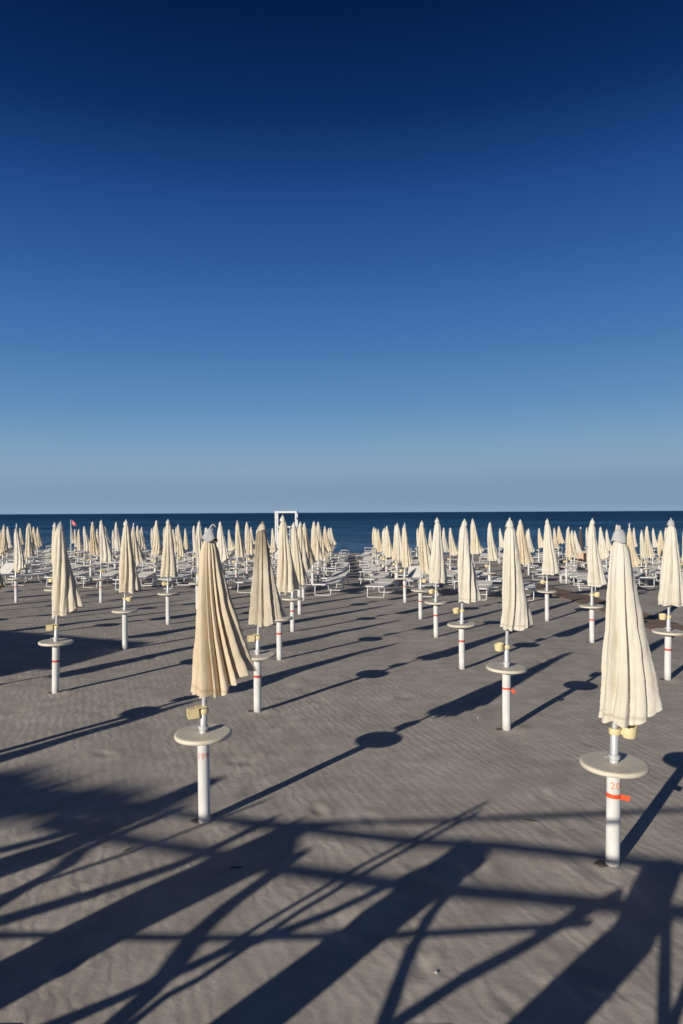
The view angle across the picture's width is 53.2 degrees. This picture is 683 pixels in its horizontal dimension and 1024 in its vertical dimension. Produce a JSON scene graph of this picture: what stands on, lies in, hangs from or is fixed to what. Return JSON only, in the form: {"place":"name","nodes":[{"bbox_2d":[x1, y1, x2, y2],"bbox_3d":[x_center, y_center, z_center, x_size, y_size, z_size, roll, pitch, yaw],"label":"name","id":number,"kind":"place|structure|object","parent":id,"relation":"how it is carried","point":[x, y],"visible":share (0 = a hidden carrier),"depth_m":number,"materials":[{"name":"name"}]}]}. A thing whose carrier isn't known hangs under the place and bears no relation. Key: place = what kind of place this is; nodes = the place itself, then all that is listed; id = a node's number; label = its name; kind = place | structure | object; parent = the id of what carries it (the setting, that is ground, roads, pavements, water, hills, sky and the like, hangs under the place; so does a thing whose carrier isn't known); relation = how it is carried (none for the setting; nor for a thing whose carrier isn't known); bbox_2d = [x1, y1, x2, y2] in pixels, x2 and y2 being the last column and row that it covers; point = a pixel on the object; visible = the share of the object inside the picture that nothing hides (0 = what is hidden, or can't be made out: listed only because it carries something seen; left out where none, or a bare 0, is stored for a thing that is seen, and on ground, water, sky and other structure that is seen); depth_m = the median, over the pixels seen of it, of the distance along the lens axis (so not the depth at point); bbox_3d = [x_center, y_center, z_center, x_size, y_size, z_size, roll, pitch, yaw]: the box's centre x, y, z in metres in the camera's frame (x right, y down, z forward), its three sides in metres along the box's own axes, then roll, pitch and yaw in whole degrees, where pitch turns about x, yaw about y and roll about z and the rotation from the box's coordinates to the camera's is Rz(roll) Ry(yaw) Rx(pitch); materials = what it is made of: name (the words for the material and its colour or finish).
{"place":"outdoors","nodes":[
{"label":"outdoors","id":0,"kind":"place"},
{"bbox_2d":[0,549,682,1023],"bbox_3d":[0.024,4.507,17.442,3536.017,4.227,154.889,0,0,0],"label":"sand ground","id":1,"kind":"structure","parent":0,"point":[380,791],"depth_m":5.28,"materials":[{"name":"grey sand"}]},
{"bbox_2d":[0,524,8,565],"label":"beach parasol","id":2,"kind":"object","parent":1,"relation":"on","point":[4,548],"visible":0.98,"depth_m":30.14,"materials":[{"name":"beige fabric"}]},
{"bbox_2d":[4,526,12,562],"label":"beach parasol","id":3,"kind":"object","parent":1,"relation":"on","point":[10,545],"visible":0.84,"depth_m":36.57,"materials":[{"name":"beige fabric"}]},
{"bbox_2d":[0,563,20,581],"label":"sun lounger","id":4,"kind":"object","parent":1,"relation":"on","point":[6,568],"visible":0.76,"depth_m":25.70,"materials":[{"name":"white fabric"}]},
{"bbox_2d":[7,524,26,602],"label":"beach parasol","id":5,"kind":"object","parent":1,"relation":"on","point":[19,563],"visible":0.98,"depth_m":19.37,"materials":[{"name":"beige fabric"}]},
{"bbox_2d":[24,524,33,580],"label":"beach parasol","id":6,"kind":"object","parent":1,"relation":"on","point":[29,550],"visible":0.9,"depth_m":26.50,"materials":[{"name":"beige fabric"}]},
{"bbox_2d":[9,571,52,584],"bbox_3d":[-11.501,2.474,25.398,0.616,0.408,1.876,0,-1,10],"label":"sun lounger","id":7,"kind":"object","parent":1,"relation":"on","point":[37,573],"visible":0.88,"depth_m":25.45,"materials":[{"name":"white fabric"}]},
{"bbox_2d":[28,524,35,572],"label":"beach parasol","id":8,"kind":"object","parent":1,"relation":"on","point":[33,544],"visible":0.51,"depth_m":33.01,"materials":[{"name":"beige fabric"}]},
{"bbox_2d":[32,526,39,563],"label":"beach parasol","id":9,"kind":"object","parent":1,"relation":"on","point":[36,542],"visible":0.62,"depth_m":39.73,"materials":[{"name":"beige fabric"}]},
{"bbox_2d":[21,559,51,578],"bbox_3d":[-12.648,2.393,28.723,0.616,0.763,2.132,0,-2,12],"label":"sun lounger","id":10,"kind":"object","parent":1,"relation":"on","point":[44,569],"visible":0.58,"depth_m":28.70,"materials":[{"name":"white fabric"}]},
{"bbox_2d":[44,522,56,618],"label":"beach parasol","id":11,"kind":"object","parent":1,"relation":"on","point":[53,533],"visible":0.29,"depth_m":15.93,"materials":[{"name":"beige fabric"}]},
{"bbox_2d":[38,522,84,693],"bbox_3d":[-3.757,1.454,9.177,0.599,2.652,0.444,0,0,0],"label":"beach parasol","id":12,"kind":"object","parent":1,"relation":"on","point":[66,598],"visible":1,"depth_m":9.13,"materials":[{"name":"beige fabric"}]},
{"bbox_2d":[44,571,88,586],"bbox_3d":[-9.924,2.436,24.776,0.616,0.452,1.876,0,-1,17],"label":"sun lounger","id":13,"kind":"object","parent":1,"relation":"on","point":[79,573],"visible":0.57,"depth_m":25.21,"materials":[{"name":"white fabric"}]},
{"bbox_2d":[74,529,82,562],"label":"beach parasol","id":14,"kind":"object","parent":1,"relation":"on","point":[79,545],"visible":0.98,"depth_m":38.89,"materials":[{"name":"beige fabric"}]},
{"bbox_2d":[71,557,88,576],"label":"sun lounger","id":15,"kind":"object","parent":1,"relation":"on","point":[78,567],"visible":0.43,"depth_m":29.45,"materials":[{"name":"white fabric"}]},
{"bbox_2d":[79,526,89,570],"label":"beach parasol","id":16,"kind":"object","parent":1,"relation":"on","point":[86,540],"visible":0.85,"depth_m":32.31,"materials":[{"name":"beige fabric"}]},
{"bbox_2d":[84,521,99,583],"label":"beach parasol","id":17,"kind":"object","parent":1,"relation":"on","point":[94,548],"visible":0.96,"depth_m":25.34,"materials":[{"name":"beige fabric"}]},
{"bbox_2d":[81,561,119,587],"bbox_3d":[-8.549,2.242,24.617,0.616,0.840,2.132,0,-1,11],"label":"sun lounger","id":18,"kind":"object","parent":1,"relation":"on","point":[109,573],"visible":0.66,"depth_m":24.85,"materials":[{"name":"white fabric"}]},
{"bbox_2d":[93,520,115,602],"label":"beach parasol","id":19,"kind":"object","parent":1,"relation":"on","point":[106,554],"visible":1,"depth_m":19.32,"materials":[{"name":"beige fabric"}]},
{"bbox_2d":[114,522,120,577],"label":"beach parasol","id":20,"kind":"object","parent":1,"relation":"on","point":[117,542],"visible":0.63,"depth_m":28.33,"materials":[{"name":"beige fabric"}]},
{"bbox_2d":[112,519,141,649],"bbox_3d":[-3.813,1.458,12.105,0.503,2.652,0.444,0,0,0],"label":"beach parasol","id":21,"kind":"object","parent":1,"relation":"on","point":[129,581],"visible":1,"depth_m":12.04,"materials":[{"name":"beige fabric"}]},
{"bbox_2d":[113,562,158,589],"bbox_3d":[-7.123,2.220,23.831,0.616,0.840,2.132,0,-1,15],"label":"sun lounger","id":22,"kind":"object","parent":1,"relation":"on","point":[142,575],"visible":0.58,"depth_m":24.35,"materials":[{"name":"white fabric"}]},
{"bbox_2d":[131,523,145,593],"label":"beach parasol","id":23,"kind":"object","parent":1,"relation":"on","point":[139,557],"visible":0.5,"depth_m":21.76,"materials":[{"name":"beige fabric"}]},
{"bbox_2d":[136,525,142,568],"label":"beach parasol","id":24,"kind":"object","parent":1,"relation":"on","point":[138,536],"visible":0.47,"depth_m":31.22,"materials":[{"name":"beige fabric"}]},
{"bbox_2d":[149,520,162,585],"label":"beach parasol","id":25,"kind":"object","parent":1,"relation":"on","point":[157,549],"visible":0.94,"depth_m":24.51,"materials":[{"name":"beige fabric"}]},
{"bbox_2d":[158,519,177,624],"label":"beach parasol","id":26,"kind":"object","parent":1,"relation":"on","point":[168,567],"visible":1,"depth_m":15.07,"materials":[{"name":"beige fabric"}]},
{"bbox_2d":[156,564,193,588],"bbox_3d":[-5.838,2.266,24.127,0.616,0.763,2.132,0,-2,10],"label":"sun lounger","id":27,"kind":"object","parent":1,"relation":"on","point":[178,577],"visible":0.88,"depth_m":24.18,"materials":[{"name":"white fabric"}]},
{"bbox_2d":[176,524,185,579],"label":"beach parasol","id":28,"kind":"object","parent":1,"relation":"on","point":[181,551],"visible":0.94,"depth_m":27.66,"materials":[{"name":"beige fabric"}]},
{"bbox_2d":[181,528,189,560],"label":"beach parasol","id":29,"kind":"object","parent":1,"relation":"on","point":[186,545],"visible":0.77,"depth_m":40.05,"materials":[{"name":"beige fabric"}]},
{"bbox_2d":[188,526,195,576],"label":"beach parasol","id":30,"kind":"object","parent":1,"relation":"on","point":[194,540],"visible":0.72,"depth_m":30.49,"materials":[{"name":"beige fabric"}]},
{"bbox_2d":[189,521,203,609],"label":"beach parasol","id":31,"kind":"object","parent":1,"relation":"on","point":[198,541],"visible":0.65,"depth_m":17.77,"materials":[{"name":"beige fabric"}]},
{"bbox_2d":[174,524,256,823],"bbox_3d":[-0.998,1.428,5.363,0.623,2.669,0.444,0,0,-24],"label":"beach parasol","id":32,"kind":"object","parent":1,"relation":"on","point":[222,661],"visible":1,"depth_m":5.26,"materials":[{"name":"beige fabric"}]},
{"bbox_2d":[217,521,229,574],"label":"beach parasol","id":33,"kind":"object","parent":1,"relation":"on","point":[223,551],"visible":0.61,"depth_m":20.63,"materials":[{"name":"beige fabric"}]},
{"bbox_2d":[228,530,234,562],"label":"beach parasol","id":34,"kind":"object","parent":1,"relation":"on","point":[231,546],"visible":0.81,"depth_m":39.16,"materials":[{"name":"beige fabric"}]},
{"bbox_2d":[225,562,245,583],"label":"sun lounger","id":35,"kind":"object","parent":1,"relation":"on","point":[233,573],"visible":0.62,"depth_m":26.45,"materials":[{"name":"white fabric"}]},
{"bbox_2d":[230,520,245,587],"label":"beach parasol","id":36,"kind":"object","parent":1,"relation":"on","point":[240,550],"visible":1,"depth_m":23.79,"materials":[{"name":"beige fabric"}]},
{"bbox_2d":[235,565,253,592],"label":"sun lounger","id":37,"kind":"object","parent":1,"relation":"on","point":[249,580],"visible":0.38,"depth_m":22.05,"materials":[{"name":"white fabric"}]},
{"bbox_2d":[241,522,254,579],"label":"beach parasol","id":38,"kind":"object","parent":1,"relation":"on","point":[249,547],"visible":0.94,"depth_m":26.64,"materials":[{"name":"beige fabric"}]},
{"bbox_2d":[247,521,285,711],"bbox_3d":[-0.955,1.436,8.250,0.562,2.651,0.444,0,0,0],"label":"beach parasol","id":39,"kind":"object","parent":1,"relation":"on","point":[266,608],"visible":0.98,"depth_m":8.18,"materials":[{"name":"beige fabric"}]},
{"bbox_2d":[270,528,277,566],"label":"beach parasol","id":40,"kind":"object","parent":1,"relation":"on","point":[273,548],"visible":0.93,"depth_m":35.25,"materials":[{"name":"beige fabric"}]},
{"bbox_2d":[272,515,300,659],"bbox_3d":[-0.952,1.404,11.131,0.574,2.711,0.444,0,0,0],"label":"beach parasol","id":41,"kind":"object","parent":1,"relation":"on","point":[287,579],"visible":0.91,"depth_m":11.06,"materials":[{"name":"beige fabric"}]},
{"bbox_2d":[275,511,297,564],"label":"lifeguard tower","id":42,"kind":"structure","parent":1,"relation":"on","point":[277,526],"depth_m":43.36,"materials":[{"name":"metal"}]},
{"bbox_2d":[282,522,308,631],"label":"beach parasol","id":43,"kind":"object","parent":1,"relation":"on","point":[300,571],"visible":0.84,"depth_m":14.01,"materials":[{"name":"beige fabric"}]},
{"bbox_2d":[297,522,310,614],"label":"beach parasol","id":44,"kind":"object","parent":1,"relation":"on","point":[306,562],"visible":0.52,"depth_m":16.85,"materials":[{"name":"beige fabric"}]},
{"bbox_2d":[302,523,316,599],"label":"beach parasol","id":45,"kind":"object","parent":1,"relation":"on","point":[311,557],"visible":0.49,"depth_m":19.84,"materials":[{"name":"beige fabric"}]},
{"bbox_2d":[308,522,324,590],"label":"beach parasol","id":46,"kind":"object","parent":1,"relation":"on","point":[318,554],"visible":0.88,"depth_m":22.61,"materials":[{"name":"beige fabric"}]},
{"bbox_2d":[314,522,328,582],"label":"beach parasol","id":47,"kind":"object","parent":1,"relation":"on","point":[321,542],"visible":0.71,"depth_m":25.61,"materials":[{"name":"beige fabric"}]},
{"bbox_2d":[320,526,332,576],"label":"beach parasol","id":48,"kind":"object","parent":1,"relation":"on","point":[327,544],"visible":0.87,"depth_m":31.57,"materials":[{"name":"beige fabric"}]},
{"bbox_2d":[313,577,344,595],"bbox_3d":[-0.383,2.383,21.949,0.616,0.452,1.876,0,-1,14],"label":"sun lounger","id":49,"kind":"object","parent":1,"relation":"on","point":[329,581],"visible":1,"depth_m":22.11,"materials":[{"name":"white fabric"}]},
{"bbox_2d":[327,528,334,567],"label":"beach parasol","id":50,"kind":"object","parent":1,"relation":"on","point":[329,536],"visible":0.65,"depth_m":40.18,"materials":[{"name":"beige fabric"}]},
{"bbox_2d":[321,562,350,587],"bbox_3d":[-0.164,2.286,24.931,0.616,0.841,2.132,0,-2,15],"label":"sun lounger","id":51,"kind":"object","parent":1,"relation":"on","point":[339,573],"visible":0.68,"depth_m":25.36,"materials":[{"name":"white fabric"}]},
{"bbox_2d":[359,559,383,577],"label":"sun lounger","id":52,"kind":"object","parent":1,"relation":"on","point":[372,569],"visible":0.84,"depth_m":30.41,"materials":[{"name":"white fabric"}]},
{"bbox_2d":[359,574,390,588],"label":"sun lounger","id":53,"kind":"object","parent":1,"relation":"on","point":[375,577],"visible":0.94,"depth_m":24.47,"materials":[{"name":"white fabric"}]},
{"bbox_2d":[376,529,382,563],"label":"beach parasol","id":54,"kind":"object","parent":1,"relation":"on","point":[379,546],"visible":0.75,"depth_m":36.65,"materials":[{"name":"beige fabric"}]},
{"bbox_2d":[365,579,395,597],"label":"sun lounger","id":55,"kind":"object","parent":1,"relation":"on","point":[378,583],"visible":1,"depth_m":21.44,"materials":[{"name":"plastic"}]},
{"bbox_2d":[369,563,392,583],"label":"sun lounger","id":56,"kind":"object","parent":1,"relation":"on","point":[383,572],"visible":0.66,"depth_m":27.58,"materials":[{"name":"white fabric"}]},
{"bbox_2d":[381,526,392,578],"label":"beach parasol","id":57,"kind":"object","parent":1,"relation":"on","point":[388,548],"visible":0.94,"depth_m":27.86,"materials":[{"name":"beige fabric"}]},
{"bbox_2d":[390,523,401,591],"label":"beach parasol","id":58,"kind":"object","parent":1,"relation":"on","point":[398,545],"visible":0.84,"depth_m":22.16,"materials":[{"name":"beige fabric"}]},
{"bbox_2d":[390,525,401,578],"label":"beach parasol","id":59,"kind":"object","parent":1,"relation":"on","point":[394,556],"visible":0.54,"depth_m":25.05,"materials":[{"name":"beige fabric"}]},
{"bbox_2d":[397,523,413,602],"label":"beach parasol","id":60,"kind":"object","parent":1,"relation":"on","point":[407,560],"visible":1,"depth_m":19.26,"materials":[{"name":"beige fabric"}]},
{"bbox_2d":[406,566,424,589],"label":"sun lounger","id":61,"kind":"object","parent":1,"relation":"on","point":[414,572],"visible":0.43,"depth_m":24.53,"materials":[{"name":"white fabric"}]},
{"bbox_2d":[411,521,430,618],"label":"beach parasol","id":62,"kind":"object","parent":1,"relation":"on","point":[424,553],"visible":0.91,"depth_m":15.99,"materials":[{"name":"beige fabric"}]},
{"bbox_2d":[417,578,438,596],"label":"sun lounger","id":63,"kind":"object","parent":1,"relation":"on","point":[427,584],"visible":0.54,"depth_m":21.20,"materials":[{"name":"plastic"}]},
{"bbox_2d":[424,518,447,637],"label":"beach parasol","id":64,"kind":"object","parent":1,"relation":"on","point":[437,572],"visible":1,"depth_m":13.29,"materials":[{"name":"beige fabric"}]},
{"bbox_2d":[442,528,448,562],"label":"beach parasol","id":65,"kind":"object","parent":1,"relation":"on","point":[445,546],"visible":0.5,"depth_m":33.14,"materials":[{"name":"beige fabric"}]},
{"bbox_2d":[439,571,457,584],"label":"sun lounger","id":66,"kind":"object","parent":1,"relation":"on","point":[451,573],"visible":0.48,"depth_m":26.88,"materials":[{"name":"white fabric"}]},
{"bbox_2d":[445,528,458,578],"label":"beach parasol","id":67,"kind":"object","parent":1,"relation":"on","point":[453,550],"visible":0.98,"depth_m":30.03,"materials":[{"name":"beige fabric"}]},
{"bbox_2d":[447,519,481,669],"bbox_3d":[1.889,1.430,10.474,0.536,2.651,0.444,0,0,0],"label":"beach parasol","id":68,"kind":"object","parent":1,"relation":"on","point":[468,590],"visible":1,"depth_m":10.42,"materials":[{"name":"beige fabric"}]},
{"bbox_2d":[470,518,483,568],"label":"beach parasol","id":69,"kind":"object","parent":1,"relation":"on","point":[476,546],"visible":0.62,"depth_m":24.41,"materials":[{"name":"beige fabric"}]},
{"bbox_2d":[474,562,487,579],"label":"sun lounger","id":70,"kind":"object","parent":1,"relation":"on","point":[479,573],"visible":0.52,"depth_m":27.02,"materials":[{"name":"white fabric"}]},
{"bbox_2d":[477,580,494,599],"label":"sun lounger","id":71,"kind":"object","parent":1,"relation":"on","point":[484,584],"visible":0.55,"depth_m":20.99,"materials":[{"name":"plastic"}]},
{"bbox_2d":[482,523,499,593],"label":"beach parasol","id":72,"kind":"object","parent":1,"relation":"on","point":[493,555],"visible":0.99,"depth_m":21.43,"materials":[{"name":"beige fabric"}]},
{"bbox_2d":[487,576,502,590],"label":"sun lounger","id":73,"kind":"object","parent":1,"relation":"on","point":[497,578],"visible":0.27,"depth_m":23.84,"materials":[{"name":"white fabric"}]},
{"bbox_2d":[498,529,503,563],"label":"beach parasol","id":74,"kind":"object","parent":1,"relation":"on","point":[501,542],"visible":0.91,"depth_m":42.93,"materials":[{"name":"beige fabric"}]},
{"bbox_2d":[486,518,532,730],"bbox_3d":[1.819,1.405,7.505,0.444,2.682,0.460,0,0,-42],"label":"beach parasol","id":75,"kind":"object","parent":1,"relation":"on","point":[516,614],"visible":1,"depth_m":7.45,"materials":[{"name":"fabric"}]},
{"bbox_2d":[516,519,533,581],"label":"beach parasol","id":76,"kind":"object","parent":1,"relation":"on","point":[525,555],"visible":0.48,"depth_m":18.55,"materials":[{"name":"beige fabric"}]},
{"bbox_2d":[524,582,535,600],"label":"sun lounger","id":77,"kind":"object","parent":1,"relation":"on","point":[530,585],"visible":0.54,"depth_m":20.55,"materials":[{"name":"plastic"}]},
{"bbox_2d":[527,528,534,574],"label":"beach parasol","id":78,"kind":"object","parent":1,"relation":"on","point":[530,546],"visible":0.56,"depth_m":34.36,"materials":[{"name":"beige fabric"}]},
{"bbox_2d":[535,528,543,563],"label":"beach parasol","id":79,"kind":"object","parent":1,"relation":"on","point":[540,541],"visible":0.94,"depth_m":42.43,"materials":[{"name":"beige fabric"}]},
{"bbox_2d":[537,519,559,620],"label":"beach parasol","id":80,"kind":"object","parent":1,"relation":"on","point":[550,565],"visible":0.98,"depth_m":15.62,"materials":[{"name":"beige fabric"}]},
{"bbox_2d":[553,528,558,554],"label":"beach parasol","id":81,"kind":"object","parent":1,"relation":"on","point":[555,541],"visible":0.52,"depth_m":41.43,"materials":[{"name":"beige fabric"}]},
{"bbox_2d":[556,526,564,560],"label":"beach parasol","id":82,"kind":"object","parent":1,"relation":"on","point":[560,538],"visible":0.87,"depth_m":45.50,"materials":[{"name":"beige fabric"}]},
{"bbox_2d":[560,527,573,583],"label":"beach parasol","id":83,"kind":"object","parent":1,"relation":"on","point":[569,552],"visible":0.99,"depth_m":27.14,"materials":[{"name":"beige fabric"}]},
{"bbox_2d":[567,531,577,577],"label":"beach parasol","id":84,"kind":"object","parent":1,"relation":"on","point":[573,545],"visible":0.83,"depth_m":31.72,"materials":[{"name":"beige fabric"}]},
{"bbox_2d":[570,531,582,565],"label":"beach parasol","id":85,"kind":"object","parent":1,"relation":"on","point":[578,547],"visible":0.74,"depth_m":35.92,"materials":[{"name":"beige fabric"}]},
{"bbox_2d":[475,569,682,635],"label":"boardwalk path","id":86,"kind":"structure","parent":1,"relation":"on","point":[651,622],"depth_m":19.21,"materials":[{"name":"brown wood"}]},
{"bbox_2d":[575,552,583,567],"bbox_3d":[13.861,2.776,39.947,0.520,0.988,0.605,0,0,12],"label":"beach chair","id":87,"kind":"object","parent":1,"relation":"on","point":[580,557],"visible":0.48,"depth_m":39.69,"materials":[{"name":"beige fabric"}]},
{"bbox_2d":[576,575,595,590],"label":"sun lounger","id":88,"kind":"object","parent":1,"relation":"on","point":[581,578],"visible":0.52,"depth_m":24.06,"materials":[{"name":"white fabric"}]},
{"bbox_2d":[579,518,606,642],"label":"beach parasol","id":89,"kind":"object","parent":1,"relation":"on","point":[596,576],"visible":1,"depth_m":12.70,"materials":[{"name":"beige fabric"}]},
{"bbox_2d":[598,527,609,568],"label":"beach parasol","id":90,"kind":"object","parent":1,"relation":"on","point":[603,551],"visible":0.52,"depth_m":26.11,"materials":[{"name":"beige fabric"}]},
{"bbox_2d":[605,530,611,569],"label":"beach parasol","id":91,"kind":"object","parent":1,"relation":"on","point":[608,545],"visible":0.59,"depth_m":37.94,"materials":[{"name":"beige fabric"}]},
{"bbox_2d":[579,526,661,867],"bbox_3d":[1.902,1.419,4.643,0.535,2.652,0.444,1,0,0],"label":"beach parasol","id":92,"kind":"object","parent":1,"relation":"on","point":[630,699],"visible":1,"depth_m":4.58,"materials":[{"name":"beige fabric"}]},
{"bbox_2d":[627,523,641,573],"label":"beach parasol","id":93,"kind":"object","parent":1,"relation":"on","point":[635,560],"visible":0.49,"depth_m":21.41,"materials":[{"name":"beige fabric"}]},
{"bbox_2d":[637,530,647,580],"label":"beach parasol","id":94,"kind":"object","parent":1,"relation":"on","point":[642,550],"visible":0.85,"depth_m":29.46,"materials":[{"name":"beige fabric"}]},
{"bbox_2d":[634,573,655,586],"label":"sun lounger","id":95,"kind":"object","parent":1,"relation":"on","point":[639,575],"visible":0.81,"depth_m":26.47,"materials":[{"name":"white fabric"}]},
{"bbox_2d":[640,526,655,585],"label":"beach parasol","id":96,"kind":"object","parent":1,"relation":"on","point":[649,552],"visible":0.99,"depth_m":26.55,"materials":[{"name":"beige fabric"}]},
{"bbox_2d":[652,528,657,564],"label":"beach parasol","id":97,"kind":"object","parent":1,"relation":"on","point":[654,542],"visible":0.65,"depth_m":41.74,"materials":[{"name":"beige fabric"}]},
{"bbox_2d":[654,530,663,577],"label":"beach parasol","id":98,"kind":"object","parent":1,"relation":"on","point":[660,546],"visible":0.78,"depth_m":32.42,"materials":[{"name":"beige fabric"}]},
{"bbox_2d":[651,518,682,679],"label":"beach parasol","id":99,"kind":"object","parent":1,"relation":"on","point":[671,586],"visible":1,"depth_m":9.66,"materials":[{"name":"beige fabric"}]},
{"bbox_2d":[0,511,682,556],"bbox_3d":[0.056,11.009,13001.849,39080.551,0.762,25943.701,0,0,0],"label":"sea water","id":100,"kind":"structure","parent":0,"point":[352,532],"depth_m":211.67,"materials":[{"name":"blue liquid"}]},
{"bbox_2d":[0,0,682,513],"label":"sky","id":101,"kind":"structure","parent":0,"point":[257,256],"materials":[{"name":"blue"}]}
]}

